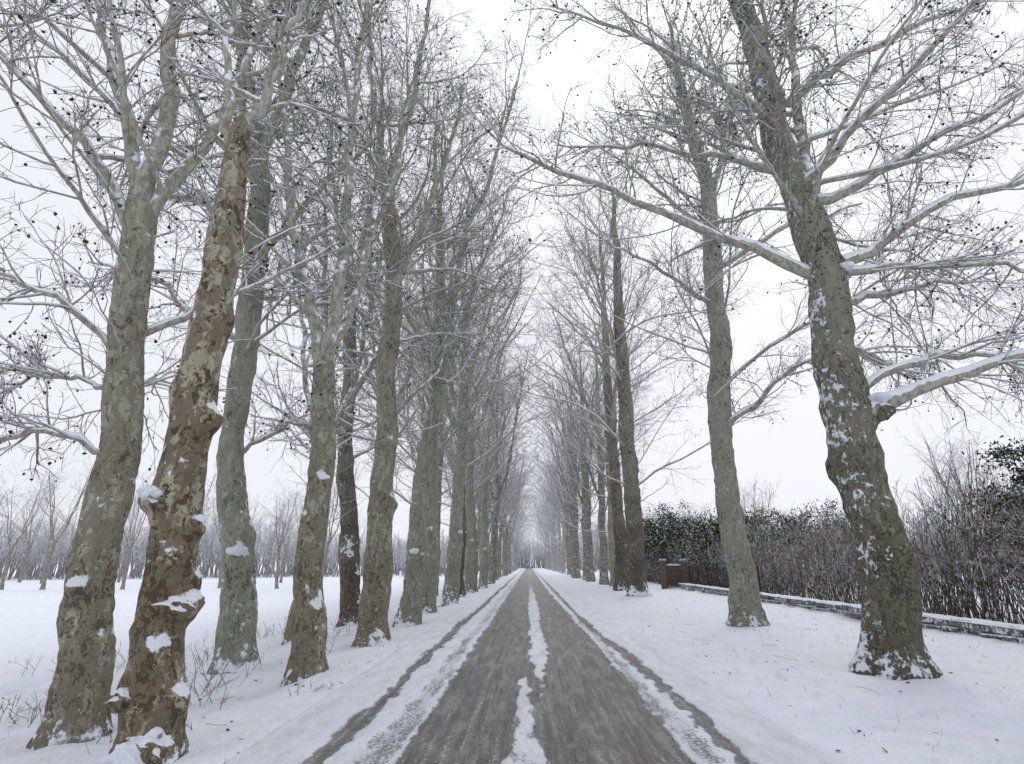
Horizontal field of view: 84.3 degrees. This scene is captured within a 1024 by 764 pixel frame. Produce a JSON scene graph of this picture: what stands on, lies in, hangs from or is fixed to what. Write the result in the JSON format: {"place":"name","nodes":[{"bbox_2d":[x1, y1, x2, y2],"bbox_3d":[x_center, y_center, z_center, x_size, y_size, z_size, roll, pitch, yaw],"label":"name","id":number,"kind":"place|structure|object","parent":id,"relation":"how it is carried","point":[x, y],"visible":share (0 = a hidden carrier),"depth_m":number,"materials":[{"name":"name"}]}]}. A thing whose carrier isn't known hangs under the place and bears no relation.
{"place":"outdoors","nodes":[
{"label":"outdoors","id":0,"kind":"place"},
{"bbox_2d":[0,564,1023,763],"bbox_3d":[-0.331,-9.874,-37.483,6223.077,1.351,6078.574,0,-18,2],"label":"snowy ground","id":1,"kind":"structure","parent":0,"point":[973,722],"depth_m":9.19,"materials":[{"name":"white snow"}]},
{"bbox_2d":[0,690,46,720],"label":"dry weed","id":2,"kind":"object","parent":1,"relation":"on","point":[17,706],"visible":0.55,"depth_m":8.50,"materials":[{"name":"plant"}]},
{"bbox_2d":[8,688,112,727],"bbox_3d":[-6.201,4.456,7.741,1.445,0.462,1.519,0,-18,2],"label":"dry weed","id":3,"kind":"object","parent":1,"relation":"on","point":[35,710],"visible":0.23,"depth_m":7.61,"materials":[{"name":"plant"}]},
{"bbox_2d":[6,641,128,675],"bbox_3d":[-9.522,6.193,12.625,3.390,0.624,2.586,8,-20,-24],"label":"dry weed","id":4,"kind":"object","parent":1,"relation":"on","point":[56,664],"visible":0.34,"depth_m":12.89,"materials":[{"name":"brown plant"}]},
{"bbox_2d":[96,719,192,743],"bbox_3d":[-4.052,3.867,6.232,0.903,0.308,0.642,-4,-18,12],"label":"dry weed","id":5,"kind":"object","parent":1,"relation":"on","point":[113,739],"visible":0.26,"depth_m":6.17,"materials":[{"name":"plant"}]},
{"bbox_2d":[0,0,353,750],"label":"plane tree","id":6,"kind":"object","parent":1,"relation":"on","point":[78,698],"visible":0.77,"depth_m":7.88,"materials":[{"name":"grey plant"}]},
{"bbox_2d":[0,447,369,589],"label":"distant field trees","id":7,"kind":"object","parent":1,"relation":"on","point":[47,562],"visible":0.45,"depth_m":63.55,"materials":[{"name":"grey plant"}]},
{"bbox_2d":[185,642,213,668],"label":"dry weed","id":8,"kind":"object","parent":1,"relation":"on","point":[199,655],"visible":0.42,"depth_m":11.56,"materials":[{"name":"brown plant"}]},
{"bbox_2d":[189,681,232,709],"bbox_3d":[-4.031,4.104,7.379,0.760,0.416,0.608,0,-18,2],"label":"dry weed","id":9,"kind":"object","parent":1,"relation":"on","point":[211,694],"visible":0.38,"depth_m":7.41,"materials":[{"name":"plant"}]},
{"bbox_2d":[187,644,268,697],"bbox_3d":[-4.594,4.345,8.493,1.702,0.720,1.582,0,-18,2],"label":"dry weed","id":10,"kind":"object","parent":1,"relation":"on","point":[210,679],"visible":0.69,"depth_m":8.49,"materials":[{"name":"brown plant"}]},
{"bbox_2d":[98,0,365,763],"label":"plane tree","id":11,"kind":"object","parent":1,"relation":"on","point":[148,702],"visible":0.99,"depth_m":6.09,"materials":[{"name":"brown plant"}]},
{"bbox_2d":[203,618,286,640],"bbox_3d":[-7.162,7.293,16.700,2.649,0.830,2.575,0,-18,2],"label":"dry weed","id":12,"kind":"object","parent":1,"relation":"on","point":[266,631],"visible":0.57,"depth_m":16.73,"materials":[{"name":"brown plant"}]},
{"bbox_2d":[62,0,428,674],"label":"plane tree","id":13,"kind":"object","parent":1,"relation":"on","point":[237,618],"visible":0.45,"depth_m":11.79,"materials":[{"name":"grey plant"}]},
{"bbox_2d":[139,0,467,686],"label":"plane tree","id":14,"kind":"object","parent":1,"relation":"on","point":[307,658],"visible":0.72,"depth_m":10.94,"materials":[{"name":"grey plant"}]},
{"bbox_2d":[288,680,333,696],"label":"dry weed","id":15,"kind":"object","parent":1,"relation":"on","point":[311,686],"visible":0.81,"depth_m":7.58,"materials":[{"name":"plant"}]},
{"bbox_2d":[186,22,435,627],"bbox_3d":[-7.558,-3.328,22.459,9.287,24.585,9.248,0,-18,2],"label":"plane tree","id":16,"kind":"object","parent":1,"relation":"on","point":[349,558],"visible":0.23,"depth_m":19.57,"materials":[{"name":"grey plant"}]},
{"bbox_2d":[328,613,356,638],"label":"dry weed","id":17,"kind":"object","parent":1,"relation":"on","point":[342,628],"visible":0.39,"depth_m":15.16,"materials":[{"name":"brown plant"}]},
{"bbox_2d":[124,0,560,644],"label":"plane tree","id":18,"kind":"object","parent":1,"relation":"on","point":[358,382],"visible":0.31,"depth_m":17.21,"materials":[{"name":"grey plant"}]},
{"bbox_2d":[246,0,535,647],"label":"plane tree","id":19,"kind":"object","parent":1,"relation":"on","point":[373,629],"visible":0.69,"depth_m":15.43,"materials":[{"name":"grey plant"}]},
{"bbox_2d":[276,219,529,497],"bbox_3d":[-5.380,-0.075,26.903,12.251,21.292,11.490,-2,-19,5],"label":"plane tree","id":20,"kind":"object","parent":1,"relation":"on","point":[411,357],"visible":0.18,"depth_m":26.52,"materials":[{"name":"grey plant"}]},
{"bbox_2d":[270,0,576,626],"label":"plane tree","id":21,"kind":"object","parent":1,"relation":"on","point":[409,613],"visible":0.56,"depth_m":19.13,"materials":[{"name":"grey plant"}]},
{"bbox_2d":[273,93,578,613],"bbox_3d":[-3.374,-1.900,24.079,12.718,22.601,11.156,-2,-16,8],"label":"plane tree","id":22,"kind":"object","parent":1,"relation":"on","point":[429,594],"visible":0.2,"depth_m":22.23,"materials":[{"name":"grey plant"}]},
{"bbox_2d":[337,281,524,504],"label":"plane tree","id":23,"kind":"object","parent":1,"relation":"on","point":[414,459],"visible":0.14,"depth_m":32.23,"materials":[{"name":"grey plant"}]},
{"bbox_2d":[364,253,531,595],"bbox_3d":[-5.796,2.195,38.840,12.460,24.449,11.206,5,-18,-15],"label":"plane tree","id":24,"kind":"object","parent":1,"relation":"on","point":[440,492],"visible":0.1,"depth_m":38.06,"materials":[{"name":"grey plant"}]},
{"bbox_2d":[353,148,571,606],"bbox_3d":[-2.977,-0.796,28.339,12.240,23.191,11.134,2,-18,-6],"label":"plane tree","id":25,"kind":"object","parent":1,"relation":"on","point":[450,593],"visible":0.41,"depth_m":27.37,"materials":[{"name":"grey plant"}]},
{"bbox_2d":[395,328,539,525],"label":"plane tree","id":26,"kind":"object","parent":1,"relation":"on","point":[450,463],"visible":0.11,"depth_m":46.02,"materials":[{"name":"grey plant"}]},
{"bbox_2d":[367,231,576,598],"bbox_3d":[-2.866,1.325,33.215,13.990,22.036,13.120,9,-21,-23],"label":"plane tree","id":27,"kind":"object","parent":1,"relation":"on","point":[462,593],"visible":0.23,"depth_m":31.81,"materials":[{"name":"grey plant"}]},
{"bbox_2d":[405,306,539,591],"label":"plane tree","id":28,"kind":"object","parent":1,"relation":"on","point":[487,448],"visible":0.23,"depth_m":38.76,"materials":[{"name":"grey plant"}]},
{"bbox_2d":[403,268,542,593],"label":"plane tree","id":29,"kind":"object","parent":1,"relation":"on","point":[469,577],"visible":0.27,"depth_m":34.79,"materials":[{"name":"grey plant"}]},
{"bbox_2d":[397,360,551,584],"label":"plane tree","id":30,"kind":"object","parent":1,"relation":"on","point":[479,520],"visible":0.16,"depth_m":47.93,"materials":[{"name":"grey plant"}]},
{"bbox_2d":[421,342,549,588],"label":"plane tree","id":31,"kind":"object","parent":1,"relation":"on","point":[483,561],"visible":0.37,"depth_m":42.84,"materials":[{"name":"grey plant"}]},
{"bbox_2d":[1,601,1009,763],"bbox_3d":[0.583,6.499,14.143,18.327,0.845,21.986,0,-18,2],"label":"grass tufts","id":32,"kind":"object","parent":1,"relation":"on","point":[227,729],"depth_m":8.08,"materials":[{"name":"brown plant"}]},
{"bbox_2d":[0,500,1021,579],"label":"distant woodland","id":33,"kind":"object","parent":1,"relation":"on","point":[268,555],"visible":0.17,"depth_m":119.29,"materials":[{"name":"grey plant"}]},
{"bbox_2d":[442,289,682,584],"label":"distant tree avenue","id":34,"kind":"object","parent":1,"relation":"on","point":[568,492],"visible":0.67,"depth_m":64.66,"materials":[{"name":"grey plant"}]},
{"bbox_2d":[472,155,706,590],"bbox_3d":[5.574,-1.621,40.523,17.457,32.063,14.191,-8,-20,22],"label":"plane tree","id":35,"kind":"object","parent":1,"relation":"on","point":[611,451],"visible":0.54,"depth_m":38.55,"materials":[{"name":"brown plant"}]},
{"bbox_2d":[518,300,683,585],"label":"plane tree","id":36,"kind":"object","parent":1,"relation":"on","point":[611,542],"visible":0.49,"depth_m":43.21,"materials":[{"name":"grey plant"}]},
{"bbox_2d":[452,101,789,596],"bbox_3d":[5.939,-3.868,33.410,17.636,31.613,14.317,0,-18,2],"label":"plane tree","id":37,"kind":"object","parent":1,"relation":"on","point":[636,577],"visible":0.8,"depth_m":32.34,"materials":[{"name":"brown plant"}]},
{"bbox_2d":[643,518,659,570],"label":"evergreen bush","id":38,"kind":"object","parent":1,"relation":"on","point":[645,544],"visible":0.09,"depth_m":58.39,"materials":[{"name":"green plant"}]},
{"bbox_2d":[644,516,699,579],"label":"evergreen bush","id":39,"kind":"object","parent":1,"relation":"on","point":[659,546],"visible":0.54,"depth_m":46.87,"materials":[{"name":"green plant"}]},
{"bbox_2d":[658,552,687,588],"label":"brick gate","id":40,"kind":"structure","parent":1,"relation":"on","point":[665,574],"depth_m":37.37,"materials":[{"name":"brick"}]},
{"bbox_2d":[644,503,702,575],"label":"evergreen bush","id":41,"kind":"object","parent":1,"relation":"on","point":[665,518],"visible":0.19,"depth_m":53.50,"materials":[{"name":"green plant"}]},
{"bbox_2d":[642,498,705,533],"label":"evergreen bush","id":42,"kind":"object","parent":1,"relation":"on","point":[671,512],"visible":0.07,"depth_m":63.30,"materials":[{"name":"green plant"}]},
{"bbox_2d":[673,508,767,586],"bbox_3d":[14.784,11.093,38.264,7.284,6.044,6.553,-9,-20,25],"label":"evergreen bush","id":43,"kind":"object","parent":1,"relation":"on","point":[713,528],"visible":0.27,"depth_m":37.65,"materials":[{"name":"green plant"}]},
{"bbox_2d":[674,510,766,583],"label":"evergreen bush","id":44,"kind":"object","parent":1,"relation":"on","point":[712,520],"visible":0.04,"depth_m":43.81,"materials":[{"name":"green plant"}]},
{"bbox_2d":[686,565,760,591],"bbox_3d":[11.174,10.806,30.875,0.074,1.500,12.200,0,-18,2],"label":"metal fence","id":45,"kind":"object","parent":1,"relation":"on","point":[720,578],"visible":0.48,"depth_m":31.89,"materials":[{"name":"metal"}]},
{"bbox_2d":[432,0,1023,680],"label":"plane tree","id":46,"kind":"object","parent":1,"relation":"on","point":[854,412],"visible":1,"depth_m":10.79,"materials":[{"name":"grey plant"}]},
{"bbox_2d":[700,514,777,543],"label":"evergreen bush","id":47,"kind":"object","parent":1,"relation":"on","point":[752,519],"visible":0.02,"depth_m":55.12,"materials":[{"name":"green plant"}]},
{"bbox_2d":[708,504,796,581],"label":"evergreen bush","id":48,"kind":"object","parent":1,"relation":"on","point":[764,519],"visible":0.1,"depth_m":46.78,"materials":[{"name":"green plant"}]},
{"bbox_2d":[532,0,982,626],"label":"plane tree","id":49,"kind":"object","parent":1,"relation":"on","point":[744,604],"visible":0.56,"depth_m":18.13,"materials":[{"name":"grey plant"}]},
{"bbox_2d":[749,509,846,591],"bbox_3d":[17.748,10.738,36.069,6.213,5.230,5.778,0,-18,2],"label":"evergreen bush","id":50,"kind":"object","parent":1,"relation":"on","point":[784,524],"visible":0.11,"depth_m":35.78,"materials":[{"name":"green plant"}]},
{"bbox_2d":[608,433,1023,624],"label":"bare shrub hedge","id":51,"kind":"object","parent":1,"relation":"on","point":[944,563],"visible":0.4,"depth_m":17.09,"materials":[{"name":"grey plant"}]},
{"bbox_2d":[786,499,908,586],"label":"evergreen bush","id":52,"kind":"object","parent":1,"relation":"on","point":[831,515],"visible":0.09,"depth_m":43.77,"materials":[{"name":"green plant"}]},
{"bbox_2d":[678,583,1023,643],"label":"stones","id":53,"kind":"object","parent":1,"relation":"on","point":[1001,633],"visible":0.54,"depth_m":13.56,"materials":[{"name":"grey stone"}]},
{"bbox_2d":[682,583,1023,629],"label":"layer of snow","id":54,"kind":"structure","parent":53,"relation":"on","point":[985,622],"depth_m":13.52,"materials":[{"name":"white snow"}]},
{"bbox_2d":[680,407,1023,584],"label":"distant orchard trees","id":55,"kind":"object","parent":1,"relation":"on","point":[951,450],"visible":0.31,"depth_m":41.48,"materials":[{"name":"grey plant"}]},
{"bbox_2d":[917,435,1023,606],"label":"evergreen bush","id":56,"kind":"object","parent":1,"relation":"on","point":[1003,450],"visible":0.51,"depth_m":16.52,"materials":[{"name":"green plant"}]},
{"bbox_2d":[0,0,1023,563],"label":"sky","id":57,"kind":"structure","parent":0,"point":[794,452],"materials":[{"name":"white"}]},
{"bbox_2d":[222,567,836,763],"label":"snowy road","id":58,"kind":"structure","parent":0,"point":[529,665],"depth_m":6.63,"materials":[{"name":"grey asphalt"}]}
]}

